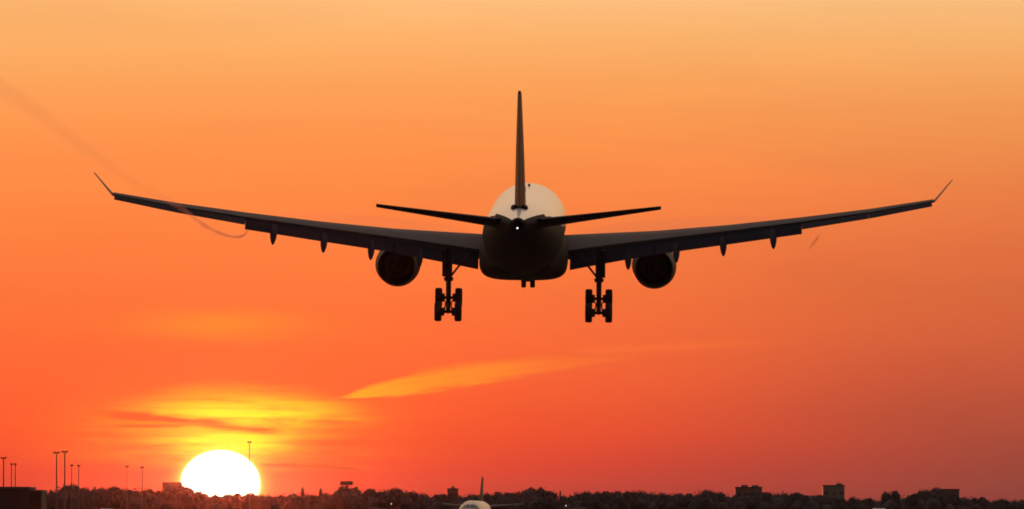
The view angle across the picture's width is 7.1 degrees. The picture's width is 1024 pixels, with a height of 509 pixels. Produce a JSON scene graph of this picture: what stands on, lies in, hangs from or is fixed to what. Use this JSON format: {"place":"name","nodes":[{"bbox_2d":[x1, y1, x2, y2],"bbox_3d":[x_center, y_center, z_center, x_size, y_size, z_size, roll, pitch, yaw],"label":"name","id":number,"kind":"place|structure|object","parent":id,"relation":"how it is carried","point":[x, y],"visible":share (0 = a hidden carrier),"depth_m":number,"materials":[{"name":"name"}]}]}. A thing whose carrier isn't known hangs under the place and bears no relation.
{"place":"outdoors","nodes":[
{"label":"outdoors","id":0,"kind":"place"},
{"bbox_2d":[369,477,585,508],"bbox_3d":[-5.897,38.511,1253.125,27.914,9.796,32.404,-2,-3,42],"label":"taxiing airliner","id":1,"kind":"object","parent":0,"point":[479,504],"visible":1,"depth_m":1251.87,"materials":[{"name":"beige paint"}]},
{"bbox_2d":[0,0,1023,501],"label":"sky","id":2,"kind":"structure","parent":0,"point":[872,357],"materials":[{"name":"orange"}]},
{"bbox_2d":[94,91,952,322],"bbox_3d":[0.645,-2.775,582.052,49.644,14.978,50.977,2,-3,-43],"label":"airliner","id":3,"kind":"object","parent":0,"point":[523,238],"visible":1,"depth_m":584.26,"materials":[{"name":"white paint"}]},
{"label":"ground","id":4,"kind":"structure","parent":0,"visible":0},
{"bbox_2d":[0,487,36,508],"bbox_3d":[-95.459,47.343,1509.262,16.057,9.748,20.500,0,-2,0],"label":"terminal building","id":5,"kind":"structure","parent":4,"relation":"on","point":[14,497],"depth_m":1499.35,"materials":[{"name":"concrete"}]},
{"bbox_2d":[29,490,47,508],"bbox_3d":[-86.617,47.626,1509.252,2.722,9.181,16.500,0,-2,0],"label":"terminal annex","id":6,"kind":"object","parent":4,"relation":"on","point":[37,499],"visible":1,"depth_m":1501.37,"materials":[{"name":"concrete"}]},
{"bbox_2d":[53,452,59,508],"bbox_3d":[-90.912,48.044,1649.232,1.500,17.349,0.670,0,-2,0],"label":"floodlight mast","id":7,"kind":"object","parent":4,"relation":"on","point":[56,477],"visible":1,"depth_m":1649.29,"materials":[{"name":"metal"}]},
{"bbox_2d":[50,490,73,508],"bbox_3d":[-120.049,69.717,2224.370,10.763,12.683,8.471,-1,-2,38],"label":"broadleaf tree","id":8,"kind":"object","parent":4,"relation":"on","point":[60,499],"visible":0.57,"depth_m":2222.22,"materials":[{"name":"green plant"}]},
{"bbox_2d":[61,451,67,508],"bbox_3d":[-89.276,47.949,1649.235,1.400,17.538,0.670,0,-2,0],"label":"floodlight mast","id":9,"kind":"object","parent":4,"relation":"on","point":[64,476],"visible":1,"depth_m":1649.29,"materials":[{"name":"metal"}]},
{"bbox_2d":[58,483,86,497],"bbox_3d":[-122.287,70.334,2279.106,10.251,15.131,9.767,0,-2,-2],"label":"broadleaf tree","id":10,"kind":"object","parent":4,"relation":"on","point":[74,489],"visible":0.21,"depth_m":2278.05,"materials":[{"name":"green plant"}]},
{"bbox_2d":[66,494,98,508],"bbox_3d":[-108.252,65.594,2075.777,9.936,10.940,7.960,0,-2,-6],"label":"broadleaf tree","id":11,"kind":"object","parent":4,"relation":"on","point":[85,503],"visible":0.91,"depth_m":2073.71,"materials":[{"name":"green plant"}]},
{"bbox_2d":[87,486,104,494],"bbox_3d":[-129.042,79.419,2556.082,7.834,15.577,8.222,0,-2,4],"label":"broadleaf tree","id":12,"kind":"object","parent":4,"relation":"on","point":[93,490],"visible":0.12,"depth_m":2554.99,"materials":[{"name":"green plant"}]},
{"bbox_2d":[93,491,114,508],"bbox_3d":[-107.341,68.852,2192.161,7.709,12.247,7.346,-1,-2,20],"label":"broadleaf tree","id":13,"kind":"object","parent":4,"relation":"on","point":[99,500],"visible":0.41,"depth_m":2190.06,"materials":[{"name":"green plant"}]},
{"bbox_2d":[103,492,130,508],"bbox_3d":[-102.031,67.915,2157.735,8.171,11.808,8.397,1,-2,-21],"label":"broadleaf tree","id":14,"kind":"object","parent":4,"relation":"on","point":[115,502],"visible":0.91,"depth_m":2155.24,"materials":[{"name":"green plant"}]},
{"bbox_2d":[106,486,131,497],"bbox_3d":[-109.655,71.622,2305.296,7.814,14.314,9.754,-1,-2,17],"label":"broadleaf tree","id":15,"kind":"object","parent":4,"relation":"on","point":[114,491],"visible":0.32,"depth_m":2303.51,"materials":[{"name":"green plant"}]},
{"bbox_2d":[122,494,149,508],"bbox_3d":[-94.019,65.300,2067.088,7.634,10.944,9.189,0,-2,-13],"label":"broadleaf tree","id":16,"kind":"object","parent":4,"relation":"on","point":[134,502],"visible":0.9,"depth_m":2065.62,"materials":[{"name":"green plant"}]},
{"bbox_2d":[143,489,160,497],"bbox_3d":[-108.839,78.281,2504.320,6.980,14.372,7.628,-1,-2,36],"label":"broadleaf tree","id":17,"kind":"object","parent":4,"relation":"on","point":[147,493],"visible":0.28,"depth_m":2504.09,"materials":[{"name":"green plant"}]},
{"bbox_2d":[148,496,177,508],"bbox_3d":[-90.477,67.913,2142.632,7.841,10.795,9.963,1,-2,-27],"label":"broadleaf tree","id":18,"kind":"object","parent":4,"relation":"on","point":[158,502],"visible":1,"depth_m":2140.90,"materials":[{"name":"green plant"}]},
{"bbox_2d":[166,490,178,499],"bbox_3d":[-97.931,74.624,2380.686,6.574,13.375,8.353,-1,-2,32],"label":"broadleaf tree","id":19,"kind":"object","parent":4,"relation":"on","point":[172,494],"visible":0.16,"depth_m":2378.57,"materials":[{"name":"green plant"}]},
{"bbox_2d":[162,482,182,491],"bbox_3d":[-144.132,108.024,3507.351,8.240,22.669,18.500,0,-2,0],"label":"warehouse","id":20,"kind":"structure","parent":4,"relation":"on","point":[170,486],"depth_m":3498.68,"materials":[{"name":"concrete"}]},
{"bbox_2d":[168,496,188,508],"bbox_3d":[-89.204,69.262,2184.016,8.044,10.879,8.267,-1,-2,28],"label":"broadleaf tree","id":21,"kind":"object","parent":4,"relation":"on","point":[182,504],"visible":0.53,"depth_m":2183.14,"materials":[{"name":"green plant"}]},
{"bbox_2d":[175,485,195,492],"bbox_3d":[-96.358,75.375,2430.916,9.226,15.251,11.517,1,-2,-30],"label":"broadleaf tree","id":22,"kind":"object","parent":4,"relation":"on","point":[183,487],"visible":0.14,"depth_m":2428.14,"materials":[{"name":"green plant"}]},
{"bbox_2d":[177,490,201,508],"bbox_3d":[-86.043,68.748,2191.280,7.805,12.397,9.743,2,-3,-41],"label":"broadleaf tree","id":23,"kind":"object","parent":4,"relation":"on","point":[188,497],"visible":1,"depth_m":2189.20,"materials":[{"name":"green plant"}]},
{"bbox_2d":[188,490,204,500],"bbox_3d":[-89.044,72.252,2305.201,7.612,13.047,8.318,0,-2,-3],"label":"broadleaf tree","id":24,"kind":"object","parent":4,"relation":"on","point":[198,495],"visible":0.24,"depth_m":2304.48,"materials":[{"name":"green plant"}]},
{"bbox_2d":[201,501,220,508],"bbox_3d":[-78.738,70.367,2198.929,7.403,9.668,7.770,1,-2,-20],"label":"broadleaf tree","id":25,"kind":"object","parent":4,"relation":"on","point":[208,505],"visible":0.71,"depth_m":2198.12,"materials":[{"name":"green plant"}]},
{"bbox_2d":[218,498,235,508],"bbox_3d":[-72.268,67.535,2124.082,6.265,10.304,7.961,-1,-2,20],"label":"broadleaf tree","id":26,"kind":"object","parent":4,"relation":"on","point":[226,503],"visible":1,"depth_m":2123.24,"materials":[{"name":"green plant"}]},
{"bbox_2d":[217,492,241,503],"bbox_3d":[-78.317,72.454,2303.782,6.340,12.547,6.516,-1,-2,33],"label":"broadleaf tree","id":27,"kind":"object","parent":4,"relation":"on","point":[227,496],"visible":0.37,"depth_m":2303.07,"materials":[{"name":"green plant"}]},
{"bbox_2d":[228,499,261,508],"bbox_3d":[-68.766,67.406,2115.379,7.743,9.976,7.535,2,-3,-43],"label":"broadleaf tree","id":28,"kind":"object","parent":4,"relation":"on","point":[242,504],"visible":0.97,"depth_m":2113.55,"materials":[{"name":"green plant"}]},
{"bbox_2d":[248,441,250,508],"bbox_3d":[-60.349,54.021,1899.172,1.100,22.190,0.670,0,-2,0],"label":"floodlight mast","id":29,"kind":"object","parent":4,"relation":"on","point":[249,473],"visible":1,"depth_m":1899.26,"materials":[{"name":"metal"}]},
{"bbox_2d":[243,493,263,502],"bbox_3d":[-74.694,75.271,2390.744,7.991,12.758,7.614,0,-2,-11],"label":"broadleaf tree","id":30,"kind":"object","parent":4,"relation":"on","point":[253,497],"visible":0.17,"depth_m":2388.19,"materials":[{"name":"green plant"}]},
{"bbox_2d":[266,493,282,508],"bbox_3d":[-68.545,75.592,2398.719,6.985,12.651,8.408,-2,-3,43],"label":"broadleaf tree","id":31,"kind":"object","parent":4,"relation":"on","point":[277,499],"visible":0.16,"depth_m":2397.92,"materials":[{"name":"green plant"}]},
{"bbox_2d":[267,499,285,508],"bbox_3d":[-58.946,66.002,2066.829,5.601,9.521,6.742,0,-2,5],"label":"broadleaf tree","id":32,"kind":"object","parent":4,"relation":"on","point":[275,505],"visible":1,"depth_m":2066.12,"materials":[{"name":"green plant"}]},
{"bbox_2d":[279,493,298,505],"bbox_3d":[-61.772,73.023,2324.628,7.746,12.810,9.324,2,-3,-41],"label":"broadleaf tree","id":33,"kind":"object","parent":4,"relation":"on","point":[289,496],"visible":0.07,"depth_m":2323.83,"materials":[{"name":"green plant"}]},
{"bbox_2d":[281,499,299,508],"bbox_3d":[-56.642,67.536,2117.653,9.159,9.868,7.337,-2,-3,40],"label":"broadleaf tree","id":34,"kind":"object","parent":4,"relation":"on","point":[289,504],"visible":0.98,"depth_m":2115.84,"materials":[{"name":"green plant"}]},
{"bbox_2d":[291,498,313,508],"bbox_3d":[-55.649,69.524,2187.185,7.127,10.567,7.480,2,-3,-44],"label":"broadleaf tree","id":35,"kind":"object","parent":4,"relation":"on","point":[302,504],"visible":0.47,"depth_m":2185.95,"materials":[{"name":"green plant"}]},
{"bbox_2d":[308,493,326,505],"bbox_3d":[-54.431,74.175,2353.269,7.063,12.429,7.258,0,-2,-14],"label":"broadleaf tree","id":36,"kind":"object","parent":4,"relation":"on","point":[313,499],"visible":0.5,"depth_m":2351.86,"materials":[{"name":"green plant"}]},
{"bbox_2d":[326,487,353,501],"bbox_3d":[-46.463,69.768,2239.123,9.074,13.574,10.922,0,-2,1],"label":"broadleaf tree","id":37,"kind":"object","parent":4,"relation":"on","point":[338,493],"visible":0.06,"depth_m":2237.93,"materials":[{"name":"green plant"}]},
{"bbox_2d":[340,481,352,497],"bbox_3d":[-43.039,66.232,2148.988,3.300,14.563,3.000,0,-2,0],"label":"radar antenna","id":38,"kind":"object","parent":4,"relation":"on","point":[346,491],"visible":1,"depth_m":2148.14,"materials":[{"name":"metal"}]},
{"bbox_2d":[336,486,363,498],"bbox_3d":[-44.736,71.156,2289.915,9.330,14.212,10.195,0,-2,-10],"label":"broadleaf tree","id":39,"kind":"object","parent":4,"relation":"on","point":[355,492],"visible":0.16,"depth_m":2287.90,"materials":[{"name":"green plant"}]},
{"bbox_2d":[341,496,361,508],"bbox_3d":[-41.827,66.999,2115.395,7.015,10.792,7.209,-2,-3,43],"label":"broadleaf tree","id":40,"kind":"object","parent":4,"relation":"on","point":[349,503],"visible":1,"depth_m":2114.34,"materials":[{"name":"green plant"}]},
{"bbox_2d":[361,494,387,508],"bbox_3d":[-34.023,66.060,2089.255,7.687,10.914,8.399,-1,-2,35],"label":"broadleaf tree","id":41,"kind":"object","parent":4,"relation":"on","point":[371,501],"visible":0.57,"depth_m":2087.30,"materials":[{"name":"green plant"}]},
{"bbox_2d":[378,487,402,497],"bbox_3d":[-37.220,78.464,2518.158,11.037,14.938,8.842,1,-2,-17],"label":"broadleaf tree","id":42,"kind":"object","parent":4,"relation":"on","point":[394,492],"visible":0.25,"depth_m":2516.77,"materials":[{"name":"green plant"}]},
{"bbox_2d":[376,494,410,508],"bbox_3d":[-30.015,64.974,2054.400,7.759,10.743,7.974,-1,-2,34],"label":"broadleaf tree","id":43,"kind":"object","parent":4,"relation":"on","point":[397,503],"visible":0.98,"depth_m":2052.23,"materials":[{"name":"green plant"}]},
{"bbox_2d":[399,490,417,501],"bbox_3d":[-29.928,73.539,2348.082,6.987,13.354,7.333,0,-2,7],"label":"broadleaf tree","id":44,"kind":"object","parent":4,"relation":"on","point":[412,494],"visible":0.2,"depth_m":2346.59,"materials":[{"name":"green plant"}]},
{"bbox_2d":[397,495,421,508],"bbox_3d":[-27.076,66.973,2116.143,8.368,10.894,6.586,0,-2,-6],"label":"broadleaf tree","id":45,"kind":"object","parent":4,"relation":"on","point":[415,505],"visible":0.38,"depth_m":2115.11,"materials":[{"name":"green plant"}]},
{"bbox_2d":[414,499,429,508],"bbox_3d":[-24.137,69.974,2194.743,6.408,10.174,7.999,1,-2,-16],"label":"broadleaf tree","id":46,"kind":"object","parent":4,"relation":"on","point":[422,503],"visible":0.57,"depth_m":2192.98,"materials":[{"name":"green plant"}]},
{"bbox_2d":[422,500,450,508],"bbox_3d":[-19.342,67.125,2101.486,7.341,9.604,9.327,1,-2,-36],"label":"broadleaf tree","id":47,"kind":"object","parent":4,"relation":"on","point":[436,505],"visible":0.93,"depth_m":2100.15,"materials":[{"name":"green plant"}]},
{"bbox_2d":[436,494,452,503],"bbox_3d":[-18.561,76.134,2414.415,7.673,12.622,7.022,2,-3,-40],"label":"broadleaf tree","id":48,"kind":"object","parent":4,"relation":"on","point":[442,498],"visible":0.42,"depth_m":2413.44,"materials":[{"name":"green plant"}]},
{"bbox_2d":[447,486,458,495],"bbox_3d":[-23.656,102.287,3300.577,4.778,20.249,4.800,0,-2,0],"label":"church tower","id":49,"kind":"structure","parent":4,"relation":"on","point":[453,490],"depth_m":3298.68,"materials":[{"name":"brick"}]},
{"bbox_2d":[448,494,463,503],"bbox_3d":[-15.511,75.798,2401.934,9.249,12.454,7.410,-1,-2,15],"label":"broadleaf tree","id":50,"kind":"object","parent":4,"relation":"on","point":[455,498],"visible":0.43,"depth_m":2400.90,"materials":[{"name":"green plant"}]},
{"bbox_2d":[462,493,484,500],"bbox_3d":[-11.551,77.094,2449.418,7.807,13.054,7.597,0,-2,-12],"label":"broadleaf tree","id":51,"kind":"object","parent":4,"relation":"on","point":[469,497],"visible":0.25,"depth_m":2448.70,"materials":[{"name":"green plant"}]},
{"bbox_2d":[483,492,494,502],"bbox_3d":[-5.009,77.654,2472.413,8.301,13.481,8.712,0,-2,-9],"label":"broadleaf tree","id":52,"kind":"object","parent":4,"relation":"on","point":[488,497],"visible":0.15,"depth_m":2472.08,"materials":[{"name":"green plant"}]},
{"bbox_2d":[493,492,511,501],"bbox_3d":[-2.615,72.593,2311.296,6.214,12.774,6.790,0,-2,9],"label":"broadleaf tree","id":53,"kind":"object","parent":4,"relation":"on","point":[499,496],"visible":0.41,"depth_m":2310.44,"materials":[{"name":"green plant"}]},
{"bbox_2d":[495,497,519,508],"bbox_3d":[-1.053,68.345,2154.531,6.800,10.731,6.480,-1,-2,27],"label":"broadleaf tree","id":54,"kind":"object","parent":4,"relation":"on","point":[513,500],"visible":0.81,"depth_m":2153.26,"materials":[{"name":"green plant"}]},
{"bbox_2d":[511,495,529,508],"bbox_3d":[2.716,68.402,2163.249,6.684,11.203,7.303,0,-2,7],"label":"broadleaf tree","id":55,"kind":"object","parent":4,"relation":"on","point":[521,499],"visible":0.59,"depth_m":2161.60,"materials":[{"name":"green plant"}]},
{"bbox_2d":[517,487,547,497],"bbox_3d":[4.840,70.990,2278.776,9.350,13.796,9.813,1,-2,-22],"label":"broadleaf tree","id":56,"kind":"object","parent":4,"relation":"on","point":[531,493],"visible":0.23,"depth_m":2277.60,"materials":[{"name":"green plant"}]},
{"bbox_2d":[523,494,552,508],"bbox_3d":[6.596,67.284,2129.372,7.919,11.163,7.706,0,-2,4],"label":"broadleaf tree","id":57,"kind":"object","parent":4,"relation":"on","point":[539,502],"visible":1,"depth_m":2127.92,"materials":[{"name":"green plant"}]},
{"bbox_2d":[547,497,563,508],"bbox_3d":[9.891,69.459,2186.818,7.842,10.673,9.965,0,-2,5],"label":"broadleaf tree","id":58,"kind":"object","parent":4,"relation":"on","point":[557,504],"visible":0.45,"depth_m":2184.25,"materials":[{"name":"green plant"}]},
{"bbox_2d":[559,497,575,506],"bbox_3d":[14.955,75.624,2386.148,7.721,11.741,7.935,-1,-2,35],"label":"broadleaf tree","id":59,"kind":"object","parent":4,"relation":"on","point":[564,501],"visible":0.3,"depth_m":2382.88,"materials":[{"name":"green plant"}]},
{"bbox_2d":[567,491,590,500],"bbox_3d":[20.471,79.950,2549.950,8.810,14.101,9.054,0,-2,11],"label":"broadleaf tree","id":60,"kind":"object","parent":4,"relation":"on","point":[582,496],"visible":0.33,"depth_m":2546.96,"materials":[{"name":"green plant"}]},
{"bbox_2d":[570,498,590,508],"bbox_3d":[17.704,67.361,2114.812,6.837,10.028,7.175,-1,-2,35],"label":"broadleaf tree","id":61,"kind":"object","parent":4,"relation":"on","point":[583,504],"visible":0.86,"depth_m":2112.47,"materials":[{"name":"green plant"}]},
{"bbox_2d":[586,495,609,508],"bbox_3d":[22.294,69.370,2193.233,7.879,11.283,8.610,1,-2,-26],"label":"broadleaf tree","id":62,"kind":"object","parent":4,"relation":"on","point":[599,502],"visible":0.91,"depth_m":2190.68,"materials":[{"name":"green plant"}]},
{"bbox_2d":[593,491,613,500],"bbox_3d":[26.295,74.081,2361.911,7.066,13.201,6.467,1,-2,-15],"label":"broadleaf tree","id":63,"kind":"object","parent":4,"relation":"on","point":[607,494],"visible":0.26,"depth_m":2360.46,"materials":[{"name":"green plant"}]},
{"bbox_2d":[609,496,632,508],"bbox_3d":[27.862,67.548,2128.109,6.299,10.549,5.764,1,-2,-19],"label":"broadleaf tree","id":64,"kind":"object","parent":4,"relation":"on","point":[620,503],"visible":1,"depth_m":2126.79,"materials":[{"name":"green plant"}]},
{"bbox_2d":[612,491,631,499],"bbox_3d":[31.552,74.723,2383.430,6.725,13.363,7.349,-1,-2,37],"label":"broadleaf tree","id":65,"kind":"object","parent":4,"relation":"on","point":[617,494],"visible":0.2,"depth_m":2383.24,"materials":[{"name":"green plant"}]},
{"bbox_2d":[626,496,652,508],"bbox_3d":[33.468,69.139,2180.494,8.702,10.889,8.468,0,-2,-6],"label":"broadleaf tree","id":66,"kind":"object","parent":4,"relation":"on","point":[638,503],"visible":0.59,"depth_m":2177.76,"materials":[{"name":"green plant"}]},
{"bbox_2d":[636,490,650,500],"bbox_3d":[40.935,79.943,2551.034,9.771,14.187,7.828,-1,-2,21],"label":"broadleaf tree","id":67,"kind":"object","parent":4,"relation":"on","point":[642,494],"visible":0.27,"depth_m":2549.25,"materials":[{"name":"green plant"}]},
{"bbox_2d":[651,492,669,500],"bbox_3d":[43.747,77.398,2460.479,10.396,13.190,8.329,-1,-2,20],"label":"broadleaf tree","id":68,"kind":"object","parent":4,"relation":"on","point":[663,496],"visible":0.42,"depth_m":2458.30,"materials":[{"name":"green plant"}]},
{"bbox_2d":[677,497,698,508],"bbox_3d":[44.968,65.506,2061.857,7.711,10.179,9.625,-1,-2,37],"label":"broadleaf tree","id":69,"kind":"object","parent":4,"relation":"on","point":[686,503],"visible":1,"depth_m":2060.02,"materials":[{"name":"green plant"}]},
{"bbox_2d":[696,490,716,502],"bbox_3d":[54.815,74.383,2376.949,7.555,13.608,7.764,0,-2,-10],"label":"broadleaf tree","id":70,"kind":"object","parent":4,"relation":"on","point":[710,494],"visible":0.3,"depth_m":2374.97,"materials":[{"name":"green plant"}]},
{"bbox_2d":[697,496,721,508],"bbox_3d":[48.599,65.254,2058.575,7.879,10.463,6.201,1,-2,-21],"label":"broadleaf tree","id":71,"kind":"object","parent":4,"relation":"on","point":[706,502],"visible":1,"depth_m":2056.53,"materials":[{"name":"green plant"}]},
{"bbox_2d":[716,491,725,503],"bbox_3d":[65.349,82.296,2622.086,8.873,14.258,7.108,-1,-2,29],"label":"broadleaf tree","id":72,"kind":"object","parent":4,"relation":"on","point":[721,496],"visible":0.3,"depth_m":2619.63,"materials":[{"name":"green plant"}]},
{"bbox_2d":[724,494,741,506],"bbox_3d":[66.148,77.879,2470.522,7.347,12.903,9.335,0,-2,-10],"label":"broadleaf tree","id":73,"kind":"object","parent":4,"relation":"on","point":[729,501],"visible":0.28,"depth_m":2469.32,"materials":[{"name":"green plant"}]},
{"bbox_2d":[729,500,747,508],"bbox_3d":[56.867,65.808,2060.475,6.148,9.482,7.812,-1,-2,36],"label":"broadleaf tree","id":74,"kind":"object","parent":4,"relation":"on","point":[738,504],"visible":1,"depth_m":2059.63,"materials":[{"name":"green plant"}]},
{"bbox_2d":[734,485,762,495],"bbox_3d":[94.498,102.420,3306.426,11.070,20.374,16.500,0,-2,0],"label":"office block","id":75,"kind":"structure","parent":4,"relation":"on","point":[744,489],"depth_m":3298.70,"materials":[{"name":"brick"}]},
{"bbox_2d":[745,498,754,508],"bbox_3d":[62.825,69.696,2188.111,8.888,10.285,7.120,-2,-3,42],"label":"broadleaf tree","id":76,"kind":"object","parent":4,"relation":"on","point":[750,503],"visible":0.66,"depth_m":2185.52,"materials":[{"name":"green plant"}]},
{"bbox_2d":[742,492,761,501],"bbox_3d":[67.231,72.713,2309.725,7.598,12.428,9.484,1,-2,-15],"label":"broadleaf tree","id":77,"kind":"object","parent":4,"relation":"on","point":[751,496],"visible":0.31,"depth_m":2310.01,"materials":[{"name":"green plant"}]},
{"bbox_2d":[754,498,771,508],"bbox_3d":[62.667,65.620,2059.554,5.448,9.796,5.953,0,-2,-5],"label":"broadleaf tree","id":78,"kind":"object","parent":4,"relation":"on","point":[762,504],"visible":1,"depth_m":2058.26,"materials":[{"name":"green plant"}]},
{"bbox_2d":[762,492,779,500],"bbox_3d":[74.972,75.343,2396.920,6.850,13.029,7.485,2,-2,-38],"label":"broadleaf tree","id":79,"kind":"object","parent":4,"relation":"on","point":[769,496],"visible":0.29,"depth_m":2395.16,"materials":[{"name":"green plant"}]},
{"bbox_2d":[770,496,793,508],"bbox_3d":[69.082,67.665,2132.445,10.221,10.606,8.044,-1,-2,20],"label":"broadleaf tree","id":80,"kind":"object","parent":4,"relation":"on","point":[779,503],"visible":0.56,"depth_m":2131.18,"materials":[{"name":"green plant"}]},
{"bbox_2d":[778,491,801,500],"bbox_3d":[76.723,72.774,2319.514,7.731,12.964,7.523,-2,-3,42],"label":"broadleaf tree","id":81,"kind":"object","parent":4,"relation":"on","point":[795,497],"visible":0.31,"depth_m":2318.85,"materials":[{"name":"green plant"}]},
{"bbox_2d":[786,499,809,508],"bbox_3d":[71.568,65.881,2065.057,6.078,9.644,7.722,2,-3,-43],"label":"broadleaf tree","id":82,"kind":"object","parent":4,"relation":"on","point":[794,504],"visible":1,"depth_m":2063.89,"materials":[{"name":"green plant"}]},
{"bbox_2d":[800,494,815,504],"bbox_3d":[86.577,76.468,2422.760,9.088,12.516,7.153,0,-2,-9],"label":"broadleaf tree","id":83,"kind":"object","parent":4,"relation":"on","point":[805,498],"visible":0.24,"depth_m":2420.70,"materials":[{"name":"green plant"}]},
{"bbox_2d":[803,500,823,508],"bbox_3d":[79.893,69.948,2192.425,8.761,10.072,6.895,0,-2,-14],"label":"broadleaf tree","id":84,"kind":"object","parent":4,"relation":"on","point":[814,504],"visible":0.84,"depth_m":2191.92,"materials":[{"name":"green plant"}]},
{"bbox_2d":[820,497,837,504],"bbox_3d":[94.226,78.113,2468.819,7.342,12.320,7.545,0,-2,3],"label":"broadleaf tree","id":85,"kind":"object","parent":4,"relation":"on","point":[826,500],"visible":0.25,"depth_m":2466.46,"materials":[{"name":"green plant"}]},
{"bbox_2d":[821,483,844,499],"bbox_3d":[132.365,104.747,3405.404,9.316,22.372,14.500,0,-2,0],"label":"tower block","id":86,"kind":"structure","parent":4,"relation":"on","point":[836,490],"depth_m":3398.64,"materials":[{"name":"concrete"}]},
{"bbox_2d":[830,498,848,507],"bbox_3d":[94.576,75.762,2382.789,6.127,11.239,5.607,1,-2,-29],"label":"broadleaf tree","id":87,"kind":"object","parent":4,"relation":"on","point":[834,500],"visible":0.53,"depth_m":2381.96,"materials":[{"name":"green plant"}]},
{"bbox_2d":[847,496,865,505],"bbox_3d":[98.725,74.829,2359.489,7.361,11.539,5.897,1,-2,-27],"label":"broadleaf tree","id":88,"kind":"object","parent":4,"relation":"on","point":[852,501],"visible":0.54,"depth_m":2358.73,"materials":[{"name":"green plant"}]},
{"bbox_2d":[848,502,871,508],"bbox_3d":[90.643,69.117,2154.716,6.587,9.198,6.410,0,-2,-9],"label":"broadleaf tree","id":89,"kind":"object","parent":4,"relation":"on","point":[859,506],"visible":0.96,"depth_m":2152.81,"materials":[{"name":"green plant"}]},
{"bbox_2d":[864,498,881,507],"bbox_3d":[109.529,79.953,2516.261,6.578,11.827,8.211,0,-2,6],"label":"broadleaf tree","id":90,"kind":"object","parent":4,"relation":"on","point":[869,502],"visible":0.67,"depth_m":2514.55,"materials":[{"name":"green plant"}]},
{"bbox_2d":[880,490,901,504],"bbox_3d":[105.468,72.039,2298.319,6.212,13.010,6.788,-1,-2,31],"label":"broadleaf tree","id":91,"kind":"object","parent":4,"relation":"on","point":[895,495],"visible":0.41,"depth_m":2297.05,"materials":[{"name":"green plant"}]},
{"bbox_2d":[879,497,904,508],"bbox_3d":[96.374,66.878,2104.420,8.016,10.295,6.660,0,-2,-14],"label":"broadleaf tree","id":92,"kind":"object","parent":4,"relation":"on","point":[889,504],"visible":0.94,"depth_m":2103.37,"materials":[{"name":"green plant"}]},
{"bbox_2d":[903,496,925,508],"bbox_3d":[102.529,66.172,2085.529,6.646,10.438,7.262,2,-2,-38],"label":"broadleaf tree","id":93,"kind":"object","parent":4,"relation":"on","point":[916,502],"visible":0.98,"depth_m":2083.66,"materials":[{"name":"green plant"}]},
{"bbox_2d":[910,488,936,499],"bbox_3d":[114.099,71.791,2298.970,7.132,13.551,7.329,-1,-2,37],"label":"broadleaf tree","id":94,"kind":"object","parent":4,"relation":"on","point":[923,494],"visible":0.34,"depth_m":2296.45,"materials":[{"name":"green plant"}]},
{"bbox_2d":[922,495,947,508],"bbox_3d":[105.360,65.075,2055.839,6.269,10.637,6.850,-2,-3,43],"label":"broadleaf tree","id":95,"kind":"object","parent":4,"relation":"on","point":[932,502],"visible":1,"depth_m":2054.58,"materials":[{"name":"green plant"}]},
{"bbox_2d":[925,487,944,496],"bbox_3d":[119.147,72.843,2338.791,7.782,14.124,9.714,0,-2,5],"label":"broadleaf tree","id":96,"kind":"object","parent":4,"relation":"on","point":[937,491],"visible":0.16,"depth_m":2339.03,"materials":[{"name":"green plant"}]},
{"bbox_2d":[938,493,961,505],"bbox_3d":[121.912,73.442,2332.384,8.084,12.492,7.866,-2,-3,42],"label":"broadleaf tree","id":97,"kind":"object","parent":4,"relation":"on","point":[954,499],"visible":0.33,"depth_m":2331.57,"materials":[{"name":"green plant"}]},
{"bbox_2d":[941,489,959,496],"bbox_3d":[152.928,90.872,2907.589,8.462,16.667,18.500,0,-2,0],"label":"flat roofed block","id":98,"kind":"structure","parent":4,"relation":"on","point":[951,492],"depth_m":2898.82,"materials":[{"name":"brick"}]},
{"bbox_2d":[960,496,976,505],"bbox_3d":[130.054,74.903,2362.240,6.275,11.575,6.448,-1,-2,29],"label":"broadleaf tree","id":99,"kind":"object","parent":4,"relation":"on","point":[968,502],"visible":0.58,"depth_m":2361.34,"materials":[{"name":"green plant"}]},
{"bbox_2d":[979,499,996,508],"bbox_3d":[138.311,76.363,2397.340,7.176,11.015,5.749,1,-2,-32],"label":"broadleaf tree","id":100,"kind":"object","parent":4,"relation":"on","point":[984,503],"visible":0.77,"depth_m":2396.35,"materials":[{"name":"green plant"}]},
{"bbox_2d":[995,504,1012,508],"bbox_3d":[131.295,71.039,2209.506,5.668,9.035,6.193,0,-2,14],"label":"broadleaf tree","id":101,"kind":"object","parent":4,"relation":"on","point":[1005,506],"visible":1,"depth_m":2208.54,"materials":[{"name":"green plant"}]},
{"bbox_2d":[1000,499,1018,506],"bbox_3d":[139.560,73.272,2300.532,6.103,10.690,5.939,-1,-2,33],"label":"broadleaf tree","id":102,"kind":"object","parent":4,"relation":"on","point":[1013,502],"visible":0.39,"depth_m":2299.45,"materials":[{"name":"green plant"}]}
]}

